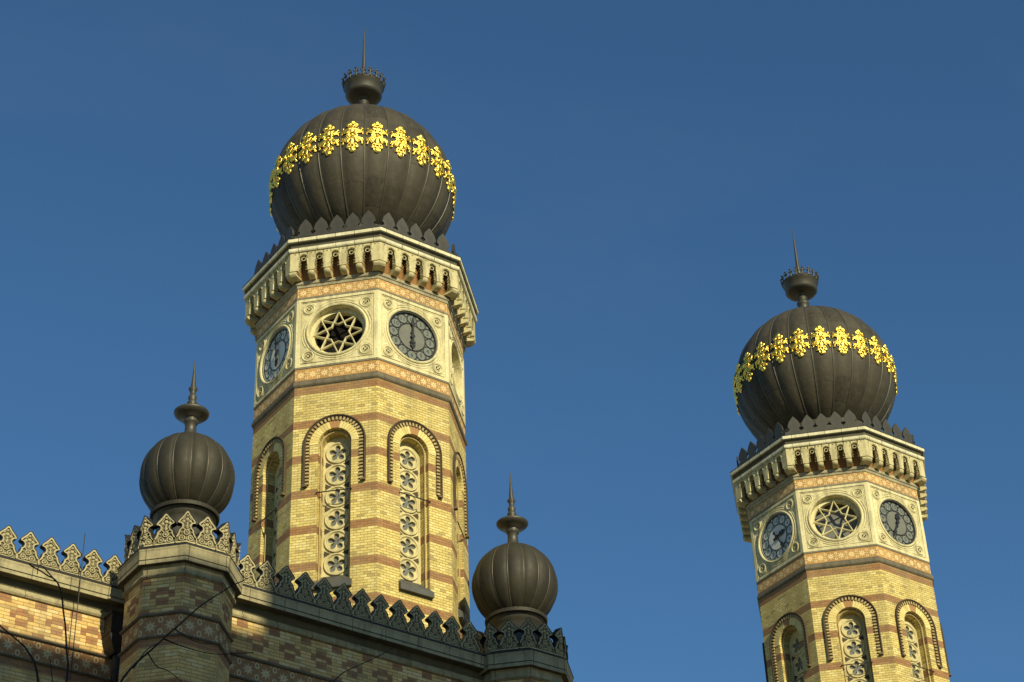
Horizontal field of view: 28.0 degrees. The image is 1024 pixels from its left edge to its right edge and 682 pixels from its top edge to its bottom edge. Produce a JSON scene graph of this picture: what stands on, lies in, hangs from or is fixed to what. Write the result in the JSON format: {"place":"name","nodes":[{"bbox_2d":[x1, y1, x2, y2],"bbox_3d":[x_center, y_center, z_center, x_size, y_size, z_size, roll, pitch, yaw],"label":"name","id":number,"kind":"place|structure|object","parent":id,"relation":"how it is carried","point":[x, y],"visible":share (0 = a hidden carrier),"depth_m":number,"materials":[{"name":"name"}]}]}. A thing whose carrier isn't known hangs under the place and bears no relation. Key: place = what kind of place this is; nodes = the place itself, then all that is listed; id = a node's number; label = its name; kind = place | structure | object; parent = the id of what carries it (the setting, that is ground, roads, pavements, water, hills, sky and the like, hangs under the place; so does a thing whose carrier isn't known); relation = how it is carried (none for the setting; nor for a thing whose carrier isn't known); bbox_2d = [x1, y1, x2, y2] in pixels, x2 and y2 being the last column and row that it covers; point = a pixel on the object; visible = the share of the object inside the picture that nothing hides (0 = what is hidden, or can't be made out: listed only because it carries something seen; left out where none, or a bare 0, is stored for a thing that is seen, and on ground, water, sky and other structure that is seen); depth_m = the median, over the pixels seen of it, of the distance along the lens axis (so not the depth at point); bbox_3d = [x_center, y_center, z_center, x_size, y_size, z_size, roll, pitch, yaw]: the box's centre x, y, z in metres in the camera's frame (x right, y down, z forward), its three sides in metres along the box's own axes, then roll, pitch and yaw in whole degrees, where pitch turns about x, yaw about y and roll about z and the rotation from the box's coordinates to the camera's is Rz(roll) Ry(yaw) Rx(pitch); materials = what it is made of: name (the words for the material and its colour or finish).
{"place":"outdoors","nodes":[
{"label":"outdoors","id":0,"kind":"place"},
{"bbox_2d":[0,563,392,681],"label":"bare tree","id":1,"kind":"object","parent":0,"point":[133,666],"visible":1,"depth_m":18.96,"materials":[{"name":"brown plant"}]},
{"bbox_2d":[0,0,1023,681],"label":"sky","id":2,"kind":"structure","parent":0,"point":[634,179],"materials":[{"name":"blue"}]},
{"label":"ground","id":3,"kind":"structure","parent":0,"visible":0},
{"bbox_2d":[0,525,124,681],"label":"parapet wall","id":4,"kind":"structure","parent":3,"relation":"on","point":[31,617],"depth_m":40.72,"materials":[{"name":"brick"}]},
{"bbox_2d":[69,533,85,681],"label":"lightning cable","id":5,"kind":"object","parent":4,"relation":"attached to","point":[77,608],"visible":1,"depth_m":40.73,"materials":[{"name":"black metal"}]},
{"bbox_2d":[102,610,123,681],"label":"downpipe","id":6,"kind":"object","parent":4,"relation":"attached to","point":[111,635],"visible":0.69,"depth_m":40.92,"materials":[{"name":"metal"}]},
{"bbox_2d":[117,362,243,681],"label":"octagonal turret","id":7,"kind":"object","parent":3,"relation":"on","point":[181,564],"visible":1,"depth_m":40.38,"materials":[{"name":"brick"}]},
{"bbox_2d":[229,554,485,681],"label":"parapet wall","id":8,"kind":"structure","parent":3,"relation":"on","point":[283,629],"depth_m":42.71,"materials":[{"name":"brick"}]},
{"bbox_2d":[242,28,478,637],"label":"clock tower","id":9,"kind":"structure","parent":3,"relation":"on","point":[361,313],"depth_m":49.16,"materials":[{"name":"brick"}]},
{"bbox_2d":[251,436,286,581],"bbox_3d":[-5.471,4.250,47.211,0.460,4.546,1.472,20,-41,-29],"label":"window","id":10,"kind":"structure","parent":9,"relation":"in","point":[277,443],"depth_m":47.96,"materials":[{"name":"stone"}]},
{"bbox_2d":[302,414,365,590],"bbox_3d":[-4.001,3.660,46.465,1.472,4.546,0.460,-8,-36,7],"label":"window","id":11,"kind":"structure","parent":9,"relation":"in","point":[335,565],"depth_m":46.78,"materials":[{"name":"stone"}]},
{"bbox_2d":[310,309,364,352],"bbox_3d":[-4.136,-0.123,49.343,1.400,1.400,0.336,-8,-36,7],"label":"star window","id":12,"kind":"structure","parent":9,"relation":"in","point":[339,334],"depth_m":49.47,"materials":[{"name":"stone"}]},
{"bbox_2d":[387,420,443,599],"bbox_3d":[-2.291,3.824,46.800,1.472,4.546,0.460,20,-41,-29],"label":"window","id":13,"kind":"structure","parent":9,"relation":"in","point":[410,553],"depth_m":47.12,"materials":[{"name":"stone"}]},
{"bbox_2d":[452,452,469,626],"bbox_3d":[-1.342,4.645,48.020,0.460,4.546,1.472,-8,-36,7],"label":"window","id":14,"kind":"structure","parent":9,"relation":"in","point":[457,460],"depth_m":48.76,"materials":[{"name":"stone"}]},
{"bbox_2d":[472,473,573,681],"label":"octagonal turret","id":15,"kind":"object","parent":3,"relation":"on","point":[514,587],"visible":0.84,"depth_m":45.74,"materials":[{"name":"metal"}]},
{"bbox_2d":[730,228,950,681],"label":"clock tower","id":16,"kind":"structure","parent":3,"relation":"on","point":[828,479],"depth_m":57.99,"materials":[{"name":"brick"}]},
{"bbox_2d":[762,643,768,681],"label":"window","id":17,"kind":"structure","parent":16,"relation":"in","point":[764,655],"depth_m":56.99,"materials":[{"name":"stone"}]},
{"bbox_2d":[769,612,811,681],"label":"window","id":18,"kind":"structure","parent":16,"relation":"in","point":[797,620],"depth_m":56.26,"materials":[{"name":"stone"}]},
{"bbox_2d":[811,498,860,538],"bbox_3d":[9.082,5.082,57.512,1.400,1.400,0.336,-8,-36,7],"label":"star window","id":19,"kind":"structure","parent":16,"relation":"in","point":[835,518],"depth_m":57.61,"materials":[{"name":"stone"}]},
{"bbox_2d":[823,595,883,681],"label":"window","id":20,"kind":"structure","parent":16,"relation":"in","point":[851,629],"depth_m":55.35,"materials":[{"name":"stone"}]},
{"bbox_2d":[895,599,942,681],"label":"window","id":21,"kind":"structure","parent":16,"relation":"in","point":[901,609],"depth_m":55.74,"materials":[{"name":"stone"}]},
{"bbox_2d":[940,623,950,676],"bbox_3d":[12.001,8.735,56.938,0.090,1.871,1.472,-8,-36,7],"label":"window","id":22,"kind":"structure","parent":16,"relation":"in","point":[940,623],"depth_m":56.23,"materials":[{"name":"stone"}]}
]}

